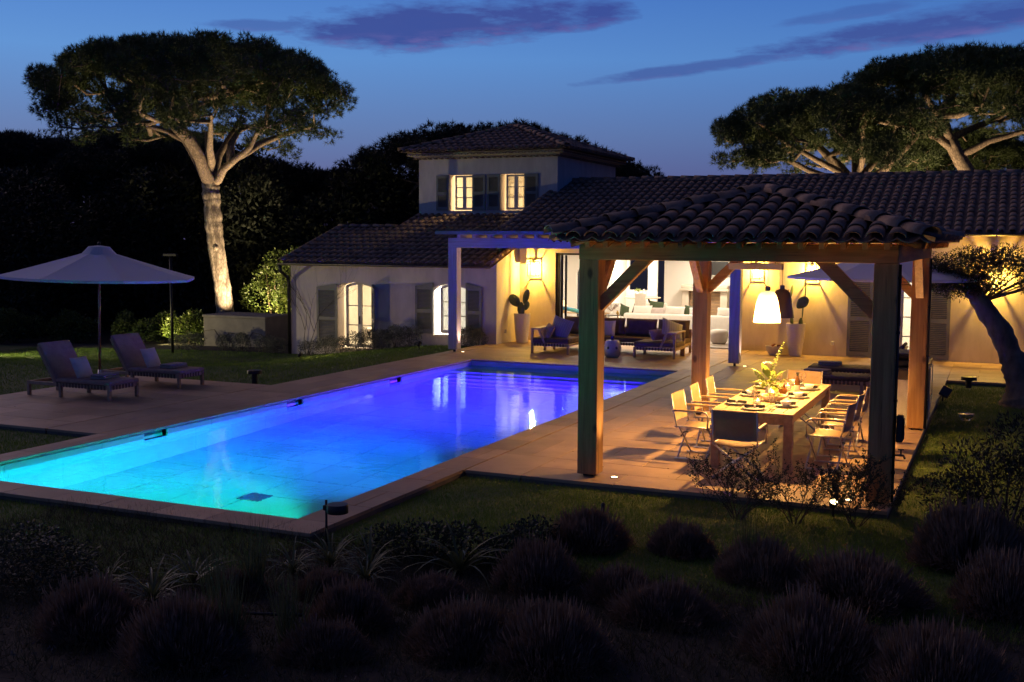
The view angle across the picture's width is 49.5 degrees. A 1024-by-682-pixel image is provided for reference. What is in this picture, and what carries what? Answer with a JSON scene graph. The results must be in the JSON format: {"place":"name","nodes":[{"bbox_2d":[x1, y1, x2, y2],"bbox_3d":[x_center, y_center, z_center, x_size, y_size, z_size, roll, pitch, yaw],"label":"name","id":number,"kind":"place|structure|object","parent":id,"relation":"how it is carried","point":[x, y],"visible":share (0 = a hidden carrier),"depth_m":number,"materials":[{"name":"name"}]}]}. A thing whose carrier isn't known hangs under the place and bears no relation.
{"place":"outdoors","nodes":[
{"label":"outdoors","id":0,"kind":"place"},
{"bbox_2d":[0,340,1005,518],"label":"terrace","id":1,"kind":"structure","parent":0,"point":[641,446],"depth_m":17.99,"materials":[{"name":"stone"}]},
{"bbox_2d":[27,340,138,400],"bbox_3d":[-7.916,0.520,20.473,2.015,0.977,0.740,3,6,24],"label":"sun lounger","id":2,"kind":"object","parent":1,"relation":"on","point":[55,356],"visible":0.94,"depth_m":20.37,"materials":[{"name":"fabric"}]},
{"bbox_2d":[0,242,194,389],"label":"parasol","id":3,"kind":"object","parent":1,"relation":"on","point":[98,264],"visible":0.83,"depth_m":20.51,"materials":[{"name":"fabric"}]},
{"bbox_2d":[101,333,203,388],"bbox_3d":[-7.192,0.368,22.191,2.015,0.977,0.740,3,6,24],"label":"sun lounger","id":4,"kind":"object","parent":1,"relation":"on","point":[127,347],"visible":0.88,"depth_m":22.08,"materials":[{"name":"fabric"}]},
{"bbox_2d":[509,289,529,342],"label":"potted cactus","id":5,"kind":"object","parent":1,"relation":"on","point":[521,322],"visible":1,"depth_m":31.51,"materials":[{"name":"ceramic"}]},
{"bbox_2d":[531,325,578,354],"bbox_3d":[1.148,-0.029,28.866,1.060,0.655,0.942,3,6,24],"label":"armchair","id":6,"kind":"object","parent":1,"relation":"on","point":[545,341],"visible":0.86,"depth_m":28.53,"materials":[{"name":"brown wood"}]},
{"bbox_2d":[435,231,774,365],"bbox_3d":[2.559,-1.274,28.971,7.990,3.129,4.365,3,6,24],"label":"pergola","id":7,"kind":"object","parent":1,"relation":"on","point":[501,239],"visible":0.46,"depth_m":28.00,"materials":[{"name":"wood"}]},
{"bbox_2d":[553,316,691,355],"bbox_3d":[2.892,-0.160,29.318,3.550,0.853,0.900,3,6,24],"label":"outdoor sofa","id":8,"kind":"object","parent":1,"relation":"on","point":[632,331],"visible":0.38,"depth_m":29.25,"materials":[{"name":"fabric"}]},
{"bbox_2d":[633,330,685,358],"bbox_3d":[3.707,0.071,27.919,1.090,0.655,0.942,3,6,24],"label":"armchair","id":9,"kind":"object","parent":1,"relation":"on","point":[669,343],"visible":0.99,"depth_m":27.59,"materials":[{"name":"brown wood"}]},
{"bbox_2d":[670,389,715,460],"bbox_3d":[2.464,1.126,14.988,0.570,0.868,0.618,3,6,26],"label":"folding chair","id":10,"kind":"object","parent":1,"relation":"on","point":[679,405],"visible":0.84,"depth_m":15.06,"materials":[{"name":"white"}]},
{"bbox_2d":[689,382,729,449],"bbox_3d":[2.829,1.054,15.803,0.570,0.868,0.618,2,6,20],"label":"folding chair","id":11,"kind":"object","parent":1,"relation":"on","point":[696,396],"visible":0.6,"depth_m":15.89,"materials":[{"name":"white"}]},
{"bbox_2d":[710,409,766,481],"bbox_3d":[2.781,1.249,13.652,0.618,0.868,0.570,3,6,24],"label":"folding chair","id":12,"kind":"object","parent":1,"relation":"on","point":[730,429],"visible":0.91,"depth_m":13.45,"materials":[{"name":"fabric"}]},
{"bbox_2d":[544,181,964,503],"bbox_3d":[3.715,-0.306,15.389,4.448,3.669,6.838,3,6,24],"label":"pergola","id":13,"kind":"object","parent":1,"relation":"on","point":[763,216],"visible":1,"depth_m":13.00,"materials":[{"name":"wood"}]},
{"bbox_2d":[729,242,783,269],"bbox_3d":[3.849,-1.400,17.496,0.840,0.550,0.140,3,6,24],"label":"patio heater","id":14,"kind":"object","parent":13,"relation":"hanging from","point":[760,266],"visible":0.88,"depth_m":17.44,"materials":[{"name":"beige"}]},
{"bbox_2d":[753,262,780,322],"bbox_3d":[3.408,-1.034,14.759,0.356,1.570,0.356,3,6,24],"label":"pendant lamp","id":15,"kind":"object","parent":13,"relation":"hanging from","point":[767,308],"visible":0.98,"depth_m":14.69,"materials":[{"name":"white metal"}]},
{"bbox_2d":[775,274,793,317],"bbox_3d":[3.968,-1.147,16.257,0.356,1.610,0.356,3,6,24],"label":"pendant lamp","id":16,"kind":"object","parent":13,"relation":"hanging from","point":[783,294],"visible":0.78,"depth_m":16.18,"materials":[{"name":"brown"}]},
{"bbox_2d":[890,265,901,502],"bbox_3d":[4.220,0.478,12.200,0.044,2.630,0.042,3,6,24],"label":"conduit","id":17,"kind":"object","parent":13,"relation":"attached to","point":[896,371],"visible":1,"depth_m":12.18,"materials":[{"name":"metal"}]},
{"bbox_2d":[924,258,932,428],"bbox_3d":[6.392,0.049,17.059,0.044,2.630,0.042,3,6,24],"label":"conduit","id":18,"kind":"object","parent":13,"relation":"attached to","point":[928,335],"visible":1,"depth_m":17.05,"materials":[{"name":"metal"}]},
{"bbox_2d":[710,381,830,473],"bbox_3d":[3.686,1.143,15.574,1.050,0.751,3.260,3,6,24],"label":"dining table","id":19,"kind":"object","parent":1,"relation":"on","point":[786,418],"visible":0.54,"depth_m":14.31,"materials":[{"name":"brown wood"}]},
{"bbox_2d":[750,341,786,392],"bbox_3d":[3.558,0.384,15.317,0.494,0.803,0.472,-2,6,-24],"label":"flower arrangement","id":20,"kind":"object","parent":19,"relation":"on","point":[770,374],"visible":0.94,"depth_m":15.30,"materials":[{"name":"green"}]},
{"bbox_2d":[786,284,808,355],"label":"potted cactus","id":21,"kind":"object","parent":1,"relation":"on","point":[795,332],"visible":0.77,"depth_m":28.18,"materials":[{"name":"ceramic"}]},
{"bbox_2d":[778,369,822,429],"bbox_3d":[4.541,0.913,17.463,0.618,0.868,0.570,3,6,26],"label":"folding chair","id":22,"kind":"object","parent":1,"relation":"on","point":[813,377],"visible":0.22,"depth_m":17.63,"materials":[{"name":"white"}]},
{"bbox_2d":[804,399,857,470],"bbox_3d":[4.126,1.196,14.323,0.570,0.868,0.618,3,6,28],"label":"folding chair","id":23,"kind":"object","parent":1,"relation":"on","point":[849,414],"visible":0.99,"depth_m":14.27,"materials":[{"name":"white"}]},
{"bbox_2d":[817,390,865,458],"bbox_3d":[4.505,1.121,15.172,0.570,0.868,0.618,3,6,25],"label":"folding chair","id":24,"kind":"object","parent":1,"relation":"on","point":[859,407],"visible":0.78,"depth_m":15.05,"materials":[{"name":"white"}]},
{"bbox_2d":[822,372,869,394],"bbox_3d":[6.593,0.569,21.443,2.015,0.866,0.740,3,6,24],"label":"sun lounger","id":25,"kind":"object","parent":1,"relation":"on","point":[861,379],"visible":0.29,"depth_m":21.21,"materials":[{"name":"grey wood"}]},
{"bbox_2d":[827,387,869,446],"bbox_3d":[4.883,1.046,16.018,0.570,0.868,0.618,3,6,25],"label":"folding chair","id":26,"kind":"object","parent":1,"relation":"on","point":[865,402],"visible":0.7,"depth_m":15.86,"materials":[{"name":"white"}]},
{"bbox_2d":[808,342,907,385],"bbox_3d":[7.175,0.445,22.843,2.015,0.866,0.740,3,6,24],"label":"sun lounger","id":27,"kind":"object","parent":1,"relation":"on","point":[847,368],"visible":0.28,"depth_m":22.71,"materials":[{"name":"fabric"}]},
{"bbox_2d":[787,261,980,386],"bbox_3d":[7.315,-0.402,21.915,3.481,2.719,3.481,-1,5,-18],"label":"parasol","id":28,"kind":"object","parent":1,"relation":"on","point":[858,272],"visible":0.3,"depth_m":20.80,"materials":[{"name":"fabric"}]},
{"bbox_2d":[896,349,932,425],"bbox_3d":[6.600,0.703,18.552,0.827,1.120,2.140,3,6,24],"label":"outdoor kitchen","id":29,"kind":"object","parent":1,"relation":"on","point":[903,369],"visible":0.33,"depth_m":17.62,"materials":[{"name":"stone"}]},
{"bbox_2d":[0,344,1023,644],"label":"lawn","id":30,"kind":"structure","parent":0,"point":[14,377],"depth_m":12.18,"materials":[{"name":"plant"}]},
{"bbox_2d":[546,500,636,555],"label":"lavender","id":31,"kind":"object","parent":30,"relation":"on","point":[588,531],"visible":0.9,"depth_m":10.67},
{"bbox_2d":[645,511,717,561],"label":"lavender","id":32,"kind":"object","parent":30,"relation":"on","point":[675,539],"visible":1,"depth_m":10.52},
{"bbox_2d":[684,444,786,519],"bbox_3d":[2.402,1.487,11.971,0.885,0.889,1.306,-5,7,-45],"label":"twiggy bush","id":33,"kind":"object","parent":30,"relation":"on","point":[755,496],"visible":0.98,"depth_m":11.93,"materials":[{"name":"brown plant"}]},
{"bbox_2d":[730,502,778,551],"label":"shrub","id":34,"kind":"object","parent":30,"relation":"on","point":[749,536],"visible":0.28,"depth_m":9.90,"materials":[{"name":"green plant"}]},
{"bbox_2d":[711,532,809,593],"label":"lavender","id":35,"kind":"object","parent":30,"relation":"on","point":[769,561],"visible":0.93,"depth_m":9.62,"materials":[{"name":"plant"}]},
{"bbox_2d":[728,437,855,523],"bbox_3d":[3.030,1.498,11.891,1.190,0.888,1.250,-5,7,-44],"label":"twiggy bush","id":36,"kind":"object","parent":30,"relation":"on","point":[814,496],"visible":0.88,"depth_m":11.71,"materials":[{"name":"brown plant"}]},
{"bbox_2d":[785,546,940,619],"bbox_3d":[2.835,1.951,9.313,1.088,0.448,1.318,-3,6,-29],"label":"lavender","id":37,"kind":"object","parent":30,"relation":"on","point":[873,581],"visible":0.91,"depth_m":9.08,"materials":[{"name":"plant"}]},
{"bbox_2d":[805,448,935,526],"bbox_3d":[3.669,1.523,11.693,1.201,0.883,0.897,-1,5,-10],"label":"twiggy bush","id":38,"kind":"object","parent":30,"relation":"on","point":[865,473],"visible":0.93,"depth_m":11.57,"materials":[{"name":"brown plant"}]},
{"bbox_2d":[902,490,1023,571],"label":"lavender","id":39,"kind":"object","parent":30,"relation":"on","point":[949,536],"visible":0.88,"depth_m":10.14,"materials":[{"name":"plant"}]},
{"bbox_2d":[916,410,1023,534],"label":"dark shrub","id":40,"kind":"object","parent":30,"relation":"on","point":[976,482],"visible":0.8,"depth_m":11.18,"materials":[{"name":"green plant"}]},
{"bbox_2d":[931,242,1023,409],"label":"olive tree","id":41,"kind":"object","parent":30,"relation":"on","point":[997,325],"visible":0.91,"depth_m":20.37,"materials":[{"name":"green plant"}]},
{"bbox_2d":[945,542,1023,624],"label":"lavender","id":42,"kind":"object","parent":30,"relation":"on","point":[989,584],"visible":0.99,"depth_m":8.87,"materials":[{"name":"plant"}]},
{"bbox_2d":[0,260,1023,681],"bbox_3d":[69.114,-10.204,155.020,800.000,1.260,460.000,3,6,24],"label":"ground","id":43,"kind":"structure","parent":0,"point":[640,280],"depth_m":8.01,"materials":[{"name":"plant"}]},
{"bbox_2d":[0,127,99,216],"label":"stone pine","id":44,"kind":"object","parent":43,"relation":"on","point":[12,141],"visible":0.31,"depth_m":51.23,"materials":[{"name":"green plant"}]},
{"bbox_2d":[0,519,103,602],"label":"dark shrub","id":45,"kind":"object","parent":43,"relation":"on","point":[53,547],"visible":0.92,"depth_m":9.09,"materials":[{"name":"green plant"}]},
{"bbox_2d":[46,308,103,342],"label":"garden shrub","id":46,"kind":"object","parent":43,"relation":"on","point":[64,323],"visible":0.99,"depth_m":39.31,"materials":[{"name":"green plant"}]},
{"bbox_2d":[30,565,148,646],"bbox_3d":[-3.065,1.876,8.068,0.994,0.474,0.896,3,6,24],"label":"lavender","id":47,"kind":"object","parent":43,"relation":"on","point":[95,606],"visible":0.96,"depth_m":7.88,"materials":[{"name":"plant"}]},
{"bbox_2d":[7,125,223,285],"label":"stone pine","id":48,"kind":"object","parent":43,"relation":"on","point":[60,140],"visible":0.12,"depth_m":51.27,"materials":[{"name":"green plant"}]},
{"bbox_2d":[110,309,136,334],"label":"garden shrub","id":49,"kind":"object","parent":43,"relation":"on","point":[126,324],"visible":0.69,"depth_m":38.89,"materials":[{"name":"green plant"}]},
{"bbox_2d":[66,149,215,325],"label":"evergreen tree","id":50,"kind":"object","parent":43,"relation":"on","point":[94,194],"visible":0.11,"depth_m":46.88,"materials":[{"name":"green plant"}]},
{"bbox_2d":[39,130,263,296],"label":"stone pine","id":51,"kind":"object","parent":43,"relation":"on","point":[71,168],"visible":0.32,"depth_m":47.25,"materials":[{"name":"green plant"}]},
{"bbox_2d":[61,161,250,330],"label":"evergreen tree","id":52,"kind":"object","parent":43,"relation":"on","point":[155,233],"visible":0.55,"depth_m":44.78,"materials":[{"name":"green plant"}]},
{"bbox_2d":[130,310,186,342],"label":"garden shrub","id":53,"kind":"object","parent":43,"relation":"on","point":[153,327],"visible":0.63,"depth_m":38.58,"materials":[{"name":"green plant"}]},
{"bbox_2d":[161,309,203,344],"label":"garden shrub","id":54,"kind":"object","parent":43,"relation":"on","point":[196,319],"visible":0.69,"depth_m":37.91,"materials":[{"name":"green plant"}]},
{"bbox_2d":[110,585,255,675],"bbox_3d":[-2.239,1.908,7.519,0.991,0.503,0.927,5,7,39],"label":"lavender","id":55,"kind":"object","parent":43,"relation":"on","point":[178,625],"visible":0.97,"depth_m":7.35,"materials":[{"name":"plant"}]},
{"bbox_2d":[20,27,359,312],"bbox_3d":[-11.401,-5.519,40.911,11.649,11.311,11.581,0,5,0],"label":"stone pine","id":56,"kind":"object","parent":43,"relation":"on","point":[168,81],"visible":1,"depth_m":37.18,"materials":[{"name":"green plant"}]},
{"bbox_2d":[149,549,237,587],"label":"strap leaf plant","id":57,"kind":"object","parent":43,"relation":"on","point":[194,575],"visible":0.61,"depth_m":9.43,"materials":[{"name":"green plant"}]},
{"bbox_2d":[185,528,241,608],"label":"grass tuft","id":58,"kind":"object","parent":43,"relation":"on","point":[218,579],"visible":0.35,"depth_m":8.28,"materials":[{"name":"green plant"}]},
{"bbox_2d":[187,552,265,647],"bbox_3d":[-1.952,1.776,7.532,0.495,0.753,0.588,0,5,-5],"label":"grass tuft","id":59,"kind":"object","parent":43,"relation":"on","point":[236,605],"visible":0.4,"depth_m":7.56,"materials":[{"name":"green plant"}]},
{"bbox_2d":[164,142,304,328],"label":"evergreen tree","id":60,"kind":"object","parent":43,"relation":"on","point":[244,262],"visible":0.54,"depth_m":44.67,"materials":[{"name":"green plant"}]},
{"bbox_2d":[202,312,291,346],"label":"planter wall","id":61,"kind":"structure","parent":43,"relation":"on","point":[232,324],"depth_m":36.53,"materials":[{"name":"grey stone"}]},
{"bbox_2d":[142,153,362,302],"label":"stone pine","id":62,"kind":"object","parent":43,"relation":"on","point":[291,170],"visible":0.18,"depth_m":46.72,"materials":[{"name":"green plant"}]},
{"bbox_2d":[223,509,292,590],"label":"grass tuft","id":63,"kind":"object","parent":43,"relation":"on","point":[254,565],"visible":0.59,"depth_m":9.19,"materials":[{"name":"green plant"}]},
{"bbox_2d":[238,248,289,313],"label":"laurel tree","id":64,"kind":"object","parent":43,"relation":"on","point":[254,286],"visible":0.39,"depth_m":41.94,"materials":[{"name":"green plant"}]},
{"bbox_2d":[272,245,299,313],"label":"laurel tree","id":65,"kind":"object","parent":43,"relation":"on","point":[280,291],"visible":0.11,"depth_m":40.96,"materials":[{"name":"green plant"}]},
{"bbox_2d":[259,552,327,643],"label":"grass tuft","id":66,"kind":"object","parent":43,"relation":"on","point":[284,610],"visible":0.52,"depth_m":7.79,"materials":[{"name":"green plant"}]},
{"bbox_2d":[266,537,333,579],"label":"strap leaf plant","id":67,"kind":"object","parent":43,"relation":"on","point":[287,566],"visible":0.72,"depth_m":9.94,"materials":[{"name":"green plant"}]},
{"bbox_2d":[292,564,350,601],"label":"lavender","id":68,"kind":"object","parent":43,"relation":"on","point":[302,586],"visible":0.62,"depth_m":9.17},
{"bbox_2d":[270,611,377,669],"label":"lavender","id":69,"kind":"object","parent":43,"relation":"on","point":[329,638],"visible":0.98,"depth_m":7.51,"materials":[{"name":"plant"}]},
{"bbox_2d":[287,528,370,568],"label":"strap leaf plant","id":70,"kind":"object","parent":43,"relation":"on","point":[331,558],"visible":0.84,"depth_m":10.13,"materials":[{"name":"green plant"}]},
{"bbox_2d":[247,165,417,242],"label":"stone pine","id":71,"kind":"object","parent":43,"relation":"on","point":[315,179],"visible":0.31,"depth_m":46.74,"materials":[{"name":"green plant"}]},
{"bbox_2d":[323,500,347,559],"bbox_3d":[-1.637,1.770,10.327,0.234,0.570,0.200,-1,5,-11],"label":"path lamp","id":72,"kind":"object","parent":43,"relation":"on","point":[336,508],"visible":0.98,"depth_m":10.27,"materials":[{"name":"metal"}]},
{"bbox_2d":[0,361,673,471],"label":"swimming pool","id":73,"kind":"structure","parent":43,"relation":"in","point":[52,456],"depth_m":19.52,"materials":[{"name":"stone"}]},
{"bbox_2d":[0,365,663,518],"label":"pool water","id":74,"kind":"structure","parent":73,"relation":"in","point":[297,461],"depth_m":16.41,"materials":[{"name":"liquid"}]},
{"bbox_2d":[0,357,690,540],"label":"pool coping","id":75,"kind":"object","parent":43,"relation":"on","point":[378,500],"visible":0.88,"depth_m":13.60,"materials":[{"name":"stone"}]},
{"bbox_2d":[277,158,418,265],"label":"evergreen tree","id":76,"kind":"object","parent":43,"relation":"on","point":[363,215],"visible":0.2,"depth_m":44.63,"materials":[{"name":"green plant"}]},
{"bbox_2d":[301,572,395,633],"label":"lavender","id":77,"kind":"object","parent":43,"relation":"on","point":[366,602],"visible":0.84,"depth_m":8.30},
{"bbox_2d":[344,282,371,347],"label":"interior wall","id":78,"kind":"structure","parent":43,"relation":"on","point":[353,310],"depth_m":36.24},
{"bbox_2d":[332,548,404,583],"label":"strap leaf plant","id":79,"kind":"object","parent":43,"relation":"on","point":[364,574],"visible":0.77,"depth_m":9.65,"materials":[{"name":"green plant"}]},
{"bbox_2d":[330,525,414,575],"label":"strap leaf plant","id":80,"kind":"object","parent":43,"relation":"on","point":[370,556],"visible":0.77,"depth_m":10.07,"materials":[{"name":"green plant"}]},
{"bbox_2d":[359,516,493,566],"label":"shrub","id":81,"kind":"object","parent":43,"relation":"on","point":[403,532],"visible":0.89,"depth_m":10.32,"materials":[{"name":"green plant"}]},
{"bbox_2d":[391,569,469,610],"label":"lavender","id":82,"kind":"object","parent":43,"relation":"on","point":[432,585],"visible":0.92,"depth_m":9.10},
{"bbox_2d":[397,590,510,671],"bbox_3d":[-0.332,2.000,7.909,0.869,0.416,1.060,5,7,42],"label":"lavender","id":83,"kind":"object","parent":43,"relation":"on","point":[471,625],"visible":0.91,"depth_m":7.73,"materials":[{"name":"plant"}]},
{"bbox_2d":[400,520,509,585],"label":"strap leaf plant","id":84,"kind":"object","parent":43,"relation":"on","point":[456,558],"visible":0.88,"depth_m":9.92,"materials":[{"name":"green plant"}]},
{"bbox_2d":[334,117,627,211],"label":"stone pine","id":85,"kind":"object","parent":43,"relation":"on","point":[387,153],"visible":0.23,"depth_m":46.22,"materials":[{"name":"green plant"}]},
{"bbox_2d":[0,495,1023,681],"bbox_3d":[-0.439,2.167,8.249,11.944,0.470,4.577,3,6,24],"label":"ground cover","id":86,"kind":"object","parent":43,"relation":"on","point":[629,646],"visible":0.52,"depth_m":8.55,"materials":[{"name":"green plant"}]},
{"bbox_2d":[475,513,560,571],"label":"shrub","id":87,"kind":"object","parent":43,"relation":"on","point":[517,532],"visible":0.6,"depth_m":10.38,"materials":[{"name":"green plant"}]},
{"bbox_2d":[486,529,582,599],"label":"lavender","id":88,"kind":"object","parent":43,"relation":"on","point":[526,566],"visible":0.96,"depth_m":9.41,"materials":[{"name":"plant"}]},
{"bbox_2d":[477,592,618,681],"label":"lavender","id":89,"kind":"object","parent":43,"relation":"on","point":[544,634],"visible":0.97,"depth_m":7.48,"materials":[{"name":"plant"}]},
{"bbox_2d":[578,559,657,606],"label":"lavender","id":90,"kind":"object","parent":43,"relation":"on","point":[602,584],"visible":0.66,"depth_m":9.20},
{"bbox_2d":[615,152,664,176],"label":"stone pine","id":91,"kind":"object","parent":43,"relation":"on","point":[630,168],"visible":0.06,"depth_m":48.64,"materials":[{"name":"green plant"}]},
{"bbox_2d":[563,255,729,317],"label":"interior wall","id":92,"kind":"structure","parent":43,"relation":"on","point":[677,274],"depth_m":39.39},
{"bbox_2d":[276,123,1023,363],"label":"villa","id":93,"kind":"object","parent":43,"relation":"on","point":[401,270],"visible":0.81,"depth_m":32.08,"materials":[{"name":"paint"}]},
{"bbox_2d":[346,282,371,347],"bbox_3d":[-4.509,-0.778,32.983,0.970,1.940,0.110,3,6,24],"label":"french window","id":94,"kind":"structure","parent":93,"relation":"in","point":[360,305],"depth_m":32.99,"materials":[{"name":"paint"}]},
{"bbox_2d":[442,284,465,334],"bbox_3d":[-1.583,-0.949,31.836,0.970,1.520,0.010,3,6,24],"label":"window blind","id":95,"kind":"object","parent":93,"relation":"attached to","point":[445,305],"depth_m":31.93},
{"bbox_2d":[454,174,521,210],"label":"window","id":96,"kind":"structure","parent":93,"relation":"attached to","point":[460,193],"depth_m":39.02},
{"bbox_2d":[556,253,578,318],"bbox_3d":[3.725,-1.158,31.034,5.280,2.540,0.260,3,6,24],"label":"sliding door","id":97,"kind":"structure","parent":93,"relation":"in","point":[559,256],"depth_m":31.93,"materials":[{"name":"glass"}]},
{"bbox_2d":[603,574,726,633],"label":"lavender","id":98,"kind":"object","parent":43,"relation":"on","point":[662,603],"visible":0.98,"depth_m":8.65,"materials":[{"name":"plant"}]},
{"bbox_2d":[729,579,880,681],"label":"lavender","id":99,"kind":"object","parent":43,"relation":"on","point":[799,629],"visible":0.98,"depth_m":7.64,"materials":[{"name":"plant"}]},
{"bbox_2d":[708,78,949,174],"bbox_3d":[11.143,-4.520,40.012,8.362,9.529,8.216,0,5,0],"label":"stone pine","id":100,"kind":"object","parent":43,"relation":"on","point":[759,126],"visible":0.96,"depth_m":38.01,"materials":[{"name":"green plant"}]},
{"bbox_2d":[832,39,1023,170],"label":"stone pine","id":101,"kind":"object","parent":43,"relation":"on","point":[993,73],"visible":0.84,"depth_m":37.34,"materials":[{"name":"green plant"}]},
{"bbox_2d":[856,610,1019,681],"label":"lavender","id":102,"kind":"object","parent":43,"relation":"on","point":[921,652],"visible":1,"depth_m":7.16,"materials":[{"name":"plant"}]},
{"bbox_2d":[873,124,1023,171],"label":"stone pine","id":103,"kind":"object","parent":43,"relation":"on","point":[1000,155],"visible":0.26,"depth_m":44.01,"materials":[{"name":"green plant"}]},
{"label":"mulch","id":104,"kind":"object","parent":43,"relation":"on","visible":0},
{"bbox_2d":[108,557,204,608],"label":"strap leaf plant","id":105,"kind":"object","parent":104,"relation":"on","point":[153,589],"visible":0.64,"depth_m":8.87,"materials":[{"name":"green plant"}]},
{"bbox_2d":[0,0,1023,238],"label":"sky","id":106,"kind":"structure","parent":0,"point":[645,80],"materials":[{"name":"blue"}]},
{"bbox_2d":[624,337,728,348],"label":"floor","id":107,"kind":"structure","parent":0,"point":[719,346],"depth_m":31.06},
{"bbox_2d":[624,313,728,331],"bbox_3d":[5.780,-0.513,34.568,4.550,0.640,1.000,3,6,24],"label":"long sofa","id":108,"kind":"object","parent":107,"relation":"on","point":[719,322],"visible":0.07,"depth_m":34.28,"materials":[{"name":"beige fabric"}]},
{"bbox_2d":[679,285,729,315],"bbox_3d":[6.321,-1.094,36.407,1.620,1.470,0.420,3,6,24],"label":"fireplace","id":109,"kind":"object","parent":107,"relation":"on","point":[719,296],"visible":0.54,"depth_m":36.28,"materials":[{"name":"stone"}]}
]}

